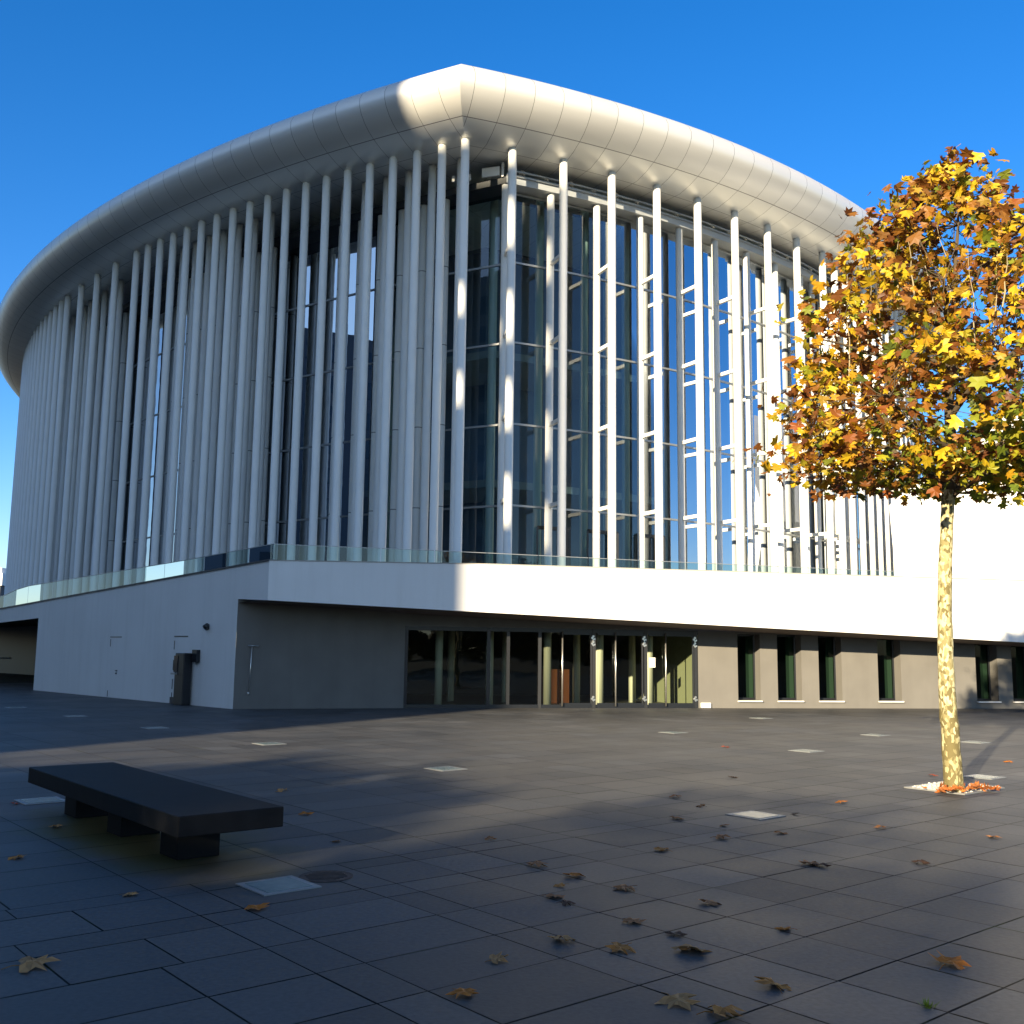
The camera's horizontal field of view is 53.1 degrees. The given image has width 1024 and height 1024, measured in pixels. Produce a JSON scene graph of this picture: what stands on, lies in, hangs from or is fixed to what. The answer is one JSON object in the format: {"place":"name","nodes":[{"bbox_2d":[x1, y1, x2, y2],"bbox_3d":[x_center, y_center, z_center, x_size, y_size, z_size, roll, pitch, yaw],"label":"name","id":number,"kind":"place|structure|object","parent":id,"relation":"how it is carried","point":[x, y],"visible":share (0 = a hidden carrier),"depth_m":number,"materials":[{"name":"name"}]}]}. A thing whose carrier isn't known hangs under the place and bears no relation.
{"place":"outdoors","nodes":[
{"label":"outdoors","id":0,"kind":"place"},
{"bbox_2d":[0,568,5,607],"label":"distant building","id":1,"kind":"structure","parent":0,"point":[2,578],"depth_m":227.20,"materials":[{"name":"grey"}]},
{"bbox_2d":[0,652,1023,1023],"bbox_3d":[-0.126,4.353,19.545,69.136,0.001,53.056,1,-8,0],"label":"plaza paving","id":2,"kind":"structure","parent":0,"point":[516,995],"depth_m":7.96,"materials":[{"name":"stone"}]},
{"bbox_2d":[8,855,24,859],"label":"fallen leaf","id":3,"kind":"object","parent":2,"relation":"on","point":[14,857],"visible":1,"depth_m":8.16,"materials":[{"name":"brown plant"}]},
{"bbox_2d":[1,954,60,972],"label":"fallen leaf","id":4,"kind":"object","parent":2,"relation":"on","point":[28,964],"visible":1,"depth_m":5.43,"materials":[{"name":"beige plant"}]},
{"bbox_2d":[14,796,64,804],"bbox_3d":[-5.149,3.157,11.204,0.450,0.011,0.450,7,-10,-40],"label":"ground light","id":5,"kind":"object","parent":2,"relation":"on","point":[40,800],"visible":0.93,"depth_m":11.17,"materials":[{"name":"silver metal"}]},
{"bbox_2d":[65,715,87,716],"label":"ground light","id":6,"kind":"object","parent":2,"relation":"on","point":[76,716],"visible":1,"depth_m":24.47,"materials":[{"name":"silver metal"}]},
{"bbox_2d":[120,892,138,895],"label":"fallen leaf","id":7,"kind":"object","parent":2,"relation":"on","point":[130,893],"visible":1,"depth_m":7.03,"materials":[{"name":"plant"}]},
{"bbox_2d":[140,727,166,728],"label":"ground light","id":8,"kind":"object","parent":2,"relation":"on","point":[153,727],"visible":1,"depth_m":21.32,"materials":[{"name":"silver metal"}]},
{"bbox_2d":[28,762,283,859],"bbox_3d":[-3.388,2.700,9.291,0.860,0.450,3.880,7,-10,-40],"label":"stone bench","id":9,"kind":"object","parent":2,"relation":"on","point":[188,820],"visible":1,"depth_m":8.53,"materials":[{"name":"grey stone"}]},
{"bbox_2d":[171,653,191,705],"bbox_3d":[-9.679,4.876,29.915,0.616,1.500,0.340,-7,-11,44],"label":"ticket terminal","id":10,"kind":"object","parent":2,"relation":"on","point":[182,668],"visible":1,"depth_m":29.76,"materials":[{"name":"black metal"}]},
{"bbox_2d":[244,902,269,909],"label":"fallen leaf","id":11,"kind":"object","parent":2,"relation":"on","point":[257,907],"visible":1,"depth_m":6.70,"materials":[{"name":"plant"}]},
{"bbox_2d":[252,742,284,744],"bbox_3d":[-4.306,4.107,18.164,0.450,0.011,0.450,7,-10,-40],"label":"ground light","id":12,"kind":"object","parent":2,"relation":"on","point":[270,743],"visible":1,"depth_m":18.11,"materials":[{"name":"silver metal"}]},
{"bbox_2d":[235,875,321,895],"bbox_3d":[-1.678,2.681,7.358,0.450,0.011,0.450,7,-10,-40],"label":"ground light","id":13,"kind":"object","parent":2,"relation":"on","point":[276,885],"visible":1,"depth_m":7.32,"materials":[{"name":"silver metal"}]},
{"bbox_2d":[299,811,313,814],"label":"fallen leaf","id":14,"kind":"object","parent":2,"relation":"on","point":[303,812],"visible":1,"depth_m":10.51,"materials":[{"name":"brown plant"}]},
{"bbox_2d":[299,870,352,881],"bbox_3d":[-1.394,2.730,7.682,0.400,0.009,0.400,1,-8,0],"label":"manhole cover","id":15,"kind":"object","parent":2,"relation":"on","point":[326,876],"visible":1,"depth_m":7.67,"materials":[{"name":"metal"}]},
{"bbox_2d":[424,766,466,771],"bbox_3d":[-0.951,3.680,14.687,0.450,0.011,0.450,7,-10,-40],"label":"ground light","id":16,"kind":"object","parent":2,"relation":"on","point":[446,768],"visible":1,"depth_m":14.65,"materials":[{"name":"silver metal"}]},
{"bbox_2d":[445,988,477,997],"bbox_3d":[-0.242,2.381,5.076,0.163,0.023,0.148,-1,-8,10],"label":"fallen leaf","id":17,"kind":"object","parent":2,"relation":"on","point":[466,991],"visible":1,"depth_m":5.08,"materials":[{"name":"brown plant"}]},
{"bbox_2d":[484,836,496,839],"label":"fallen leaf","id":18,"kind":"object","parent":2,"relation":"on","point":[488,837],"visible":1,"depth_m":9.27,"materials":[{"name":"brown plant"}]},
{"bbox_2d":[485,951,507,963],"bbox_3d":[-0.092,2.463,5.648,0.161,0.021,0.158,-7,-1,-12],"label":"fallen leaf","id":19,"kind":"object","parent":2,"relation":"on","point":[495,959],"visible":1,"depth_m":5.64,"materials":[{"name":"beige plant"}]},
{"bbox_2d":[0,64,1023,708],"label":"concert hall","id":20,"kind":"structure","parent":2,"relation":"on","point":[440,388],"depth_m":38.45,"materials":[{"name":"grey metal"}]},
{"bbox_2d":[536,526,570,565],"bbox_3d":[1.465,2.041,36.137,1.412,3.060,0.120,4,-9,-25],"label":"terrace door","id":21,"kind":"structure","parent":20,"relation":"in","point":[568,531],"depth_m":36.42,"materials":[{"name":"black metal"}]},
{"bbox_2d":[560,631,595,705],"bbox_3d":[1.999,4.739,30.950,1.095,2.220,0.161,2,-8,-12],"label":"glass door","id":22,"kind":"structure","parent":20,"relation":"in","point":[591,637],"depth_m":30.99,"materials":[{"name":"black"}]},
{"bbox_2d":[586,529,618,566],"bbox_3d":[3.284,2.189,37.063,1.415,3.060,0.121,5,-9,-28],"label":"terrace door","id":23,"kind":"structure","parent":20,"relation":"in","point":[588,530],"depth_m":37.25,"materials":[{"name":"black"}]},
{"bbox_2d":[597,632,646,705],"bbox_3d":[3.368,4.797,31.255,1.566,2.220,0.159,2,-8,-12],"label":"glass door","id":24,"kind":"structure","parent":20,"relation":"in","point":[643,644],"depth_m":31.29,"materials":[{"name":"black"}]},
{"bbox_2d":[636,533,664,568],"bbox_3d":[5.173,2.360,38.153,1.418,3.060,0.122,5,-9,-31],"label":"terrace door","id":25,"kind":"structure","parent":20,"relation":"in","point":[646,535],"depth_m":38.28,"materials":[{"name":"black metal"}]},
{"bbox_2d":[648,633,697,705],"bbox_3d":[4.977,4.865,31.612,1.587,2.220,0.159,2,-8,-12],"label":"glass door","id":26,"kind":"structure","parent":20,"relation":"in","point":[693,638],"depth_m":31.64,"materials":[{"name":"black"}]},
{"bbox_2d":[737,635,762,701],"bbox_3d":[7.415,4.923,32.352,0.861,2.095,0.768,1,-8,0],"label":"window","id":27,"kind":"structure","parent":20,"relation":"in","point":[745,643],"depth_m":32.56,"materials":[{"name":"black"}]},
{"bbox_2d":[777,635,803,701],"bbox_3d":[8.754,4.974,32.606,0.921,2.095,0.777,1,-8,0],"label":"window","id":28,"kind":"structure","parent":20,"relation":"in","point":[786,657],"depth_m":32.82,"materials":[{"name":"black"}]},
{"bbox_2d":[818,636,844,701],"bbox_3d":[10.124,5.026,32.867,0.901,2.095,0.774,1,-8,0],"label":"window","id":29,"kind":"structure","parent":20,"relation":"in","point":[826,644],"depth_m":33.07,"materials":[{"name":"black"}]},
{"bbox_2d":[877,639,903,701],"bbox_3d":[12.153,5.104,33.253,0.921,2.095,0.777,1,-8,0],"label":"window","id":30,"kind":"structure","parent":20,"relation":"in","point":[885,651],"depth_m":33.46,"materials":[{"name":"black"}]},
{"bbox_2d":[889,416,1023,579],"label":"side pavilion","id":31,"kind":"structure","parent":20,"relation":"attached to","point":[988,539],"depth_m":42.37,"materials":[{"name":"white paint"}]},
{"bbox_2d":[975,644,1001,702],"bbox_3d":[15.596,5.236,33.909,0.911,2.095,0.776,1,-8,0],"label":"window","id":32,"kind":"structure","parent":20,"relation":"in","point":[982,661],"depth_m":34.11,"materials":[{"name":"black"}]},
{"bbox_2d":[1011,646,1023,702],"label":"window","id":33,"kind":"structure","parent":20,"relation":"in","point":[1017,653],"depth_m":34.37,"materials":[{"name":"black"}]},
{"bbox_2d":[527,860,548,866],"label":"fallen leaf","id":34,"kind":"object","parent":2,"relation":"on","point":[538,863],"visible":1,"depth_m":8.13,"materials":[{"name":"brown plant"}]},
{"bbox_2d":[545,893,564,897],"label":"fallen leaf","id":35,"kind":"object","parent":2,"relation":"on","point":[551,895],"visible":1,"depth_m":7.10,"materials":[{"name":"brown plant"}]},
{"bbox_2d":[554,883,564,886],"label":"fallen leaf","id":36,"kind":"object","parent":2,"relation":"on","point":[559,885],"visible":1,"depth_m":7.46,"materials":[{"name":"plant"}]},
{"bbox_2d":[548,935,575,940],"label":"fallen leaf","id":37,"kind":"object","parent":2,"relation":"on","point":[566,937],"visible":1,"depth_m":6.03,"materials":[{"name":"brown plant"}]},
{"bbox_2d":[557,899,575,905],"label":"fallen leaf","id":38,"kind":"object","parent":2,"relation":"on","point":[564,902],"visible":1,"depth_m":6.93,"materials":[{"name":"brown plant"}]},
{"bbox_2d":[563,872,585,876],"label":"fallen leaf","id":39,"kind":"object","parent":2,"relation":"on","point":[574,874],"visible":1,"depth_m":7.77,"materials":[{"name":"brown plant"}]},
{"bbox_2d":[606,942,635,954],"bbox_3d":[0.634,2.503,5.880,0.195,0.023,0.221,0,0,44],"label":"fallen leaf","id":40,"kind":"object","parent":2,"relation":"on","point":[615,946],"visible":1,"depth_m":5.88,"materials":[{"name":"brown plant"}]},
{"bbox_2d":[613,884,636,890],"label":"fallen leaf","id":41,"kind":"object","parent":2,"relation":"on","point":[622,886],"visible":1,"depth_m":7.39,"materials":[{"name":"brown plant"}]},
{"bbox_2d":[623,917,646,923],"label":"fallen leaf","id":42,"kind":"object","parent":2,"relation":"on","point":[630,920],"visible":1,"depth_m":6.49,"materials":[{"name":"brown plant"}]},
{"bbox_2d":[654,847,672,851],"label":"fallen leaf","id":43,"kind":"object","parent":2,"relation":"on","point":[659,848],"visible":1,"depth_m":8.83,"materials":[{"name":"brown plant"}]},
{"bbox_2d":[660,731,687,733],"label":"ground light","id":44,"kind":"object","parent":2,"relation":"on","point":[673,732],"visible":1,"depth_m":21.77,"materials":[{"name":"silver metal"}]},
{"bbox_2d":[665,930,686,936],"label":"fallen leaf","id":45,"kind":"object","parent":2,"relation":"on","point":[680,933],"visible":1,"depth_m":6.20,"materials":[{"name":"plant"}]},
{"bbox_2d":[654,992,700,1010],"bbox_3d":[0.808,2.383,5.008,0.252,0.029,0.251,0,-2,-23],"label":"fallen leaf","id":46,"kind":"object","parent":2,"relation":"on","point":[683,1000],"visible":1,"depth_m":5.00,"materials":[{"name":"beige plant"}]},
{"bbox_2d":[671,944,712,951],"bbox_3d":[1.030,2.494,5.853,0.252,0.045,0.256,-6,-34,24],"label":"fallen leaf","id":47,"kind":"object","parent":2,"relation":"on","point":[685,946],"visible":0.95,"depth_m":5.86,"materials":[{"name":"brown plant"}]},
{"bbox_2d":[698,899,721,905],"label":"fallen leaf","id":48,"kind":"object","parent":2,"relation":"on","point":[712,902],"visible":1,"depth_m":6.97,"materials":[{"name":"brown plant"}]},
{"bbox_2d":[710,834,729,838],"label":"fallen leaf","id":49,"kind":"object","parent":2,"relation":"on","point":[721,836],"visible":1,"depth_m":9.44,"materials":[{"name":"brown plant"}]},
{"bbox_2d":[696,1004,745,1016],"bbox_3d":[1.011,2.363,4.843,0.211,0.051,0.205,-5,-9,35],"label":"fallen leaf","id":50,"kind":"object","parent":2,"relation":"on","point":[719,1010],"visible":1,"depth_m":4.83,"materials":[{"name":"brown plant"}]},
{"bbox_2d":[725,810,785,819],"bbox_3d":[2.575,3.203,10.823,0.450,0.011,0.450,7,-10,-40],"label":"ground light","id":51,"kind":"object","parent":2,"relation":"on","point":[754,815],"visible":1,"depth_m":10.77,"materials":[{"name":"silver metal"}]},
{"bbox_2d":[754,976,791,992],"bbox_3d":[1.346,2.425,5.265,0.214,0.026,0.242,14,-10,5],"label":"fallen leaf","id":52,"kind":"object","parent":2,"relation":"on","point":[765,980],"visible":1,"depth_m":5.26,"materials":[{"name":"brown plant"}]},
{"bbox_2d":[775,926,797,929],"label":"fallen leaf","id":53,"kind":"object","parent":2,"relation":"on","point":[781,928],"visible":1,"depth_m":6.36,"materials":[{"name":"brown plant"}]},
{"bbox_2d":[788,749,823,752],"bbox_3d":[5.198,4.216,18.086,0.450,0.011,0.450,7,-10,-40],"label":"ground light","id":54,"kind":"object","parent":2,"relation":"on","point":[805,750],"visible":1,"depth_m":18.05,"materials":[{"name":"silver metal"}]},
{"bbox_2d":[798,860,818,865],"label":"fallen leaf","id":55,"kind":"object","parent":2,"relation":"on","point":[806,861],"visible":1,"depth_m":8.33,"materials":[{"name":"brown plant"}]},
{"bbox_2d":[810,862,830,867],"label":"fallen leaf","id":56,"kind":"object","parent":2,"relation":"on","point":[826,865],"visible":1,"depth_m":8.26,"materials":[{"name":"brown plant"}]},
{"bbox_2d":[860,734,890,735],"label":"ground light","id":57,"kind":"object","parent":2,"relation":"on","point":[875,734],"visible":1,"depth_m":21.83,"materials":[{"name":"silver metal"}]},
{"bbox_2d":[912,859,929,863],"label":"fallen leaf","id":58,"kind":"object","parent":2,"relation":"on","point":[922,861],"visible":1,"depth_m":8.43,"materials":[{"name":"brown plant"}]},
{"bbox_2d":[914,998,938,1008],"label":"grass tuft","id":59,"kind":"object","parent":2,"relation":"on","point":[926,1004],"visible":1,"depth_m":5.00,"materials":[{"name":"green plant"}]},
{"bbox_2d":[929,951,971,969],"bbox_3d":[2.425,2.494,5.688,0.268,0.029,0.238,4,-1,-40],"label":"fallen leaf","id":60,"kind":"object","parent":2,"relation":"on","point":[958,962],"visible":1,"depth_m":5.68,"materials":[{"name":"orange plant"}]},
{"bbox_2d":[904,781,1004,794],"bbox_3d":[5.736,3.567,13.272,1.084,0.058,0.804,7,-10,-40],"label":"tree grate","id":61,"kind":"object","parent":2,"relation":"on","point":[932,786],"visible":0.35,"depth_m":13.10,"materials":[{"name":"silver metal"}]},
{"bbox_2d":[731,144,1023,791],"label":"plane tree","id":62,"kind":"object","parent":61,"relation":"on","point":[948,461],"visible":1,"depth_m":13.13,"materials":[{"name":"yellow plant"}]},
{"bbox_2d":[922,781,1001,792],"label":"leaf litter","id":63,"kind":"object","parent":2,"relation":"on","point":[975,785],"visible":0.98,"depth_m":12.89,"materials":[{"name":"orange plant"}]},
{"bbox_2d":[960,741,991,743],"bbox_3d":[9.206,4.572,20.348,0.450,0.011,0.450,7,-10,-40],"label":"ground light","id":64,"kind":"object","parent":2,"relation":"on","point":[979,742],"visible":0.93,"depth_m":20.25,"materials":[{"name":"silver metal"}]},
{"bbox_2d":[963,774,1006,779],"bbox_3d":[6.677,3.752,14.511,0.450,0.011,0.450,7,-10,-40],"label":"ground light","id":65,"kind":"object","parent":2,"relation":"on","point":[987,777],"visible":0.93,"depth_m":14.48,"materials":[{"name":"silver metal"}]},
{"bbox_2d":[0,0,1023,632],"label":"sky","id":66,"kind":"structure","parent":0,"point":[99,98],"materials":[{"name":"blue"}]}
]}

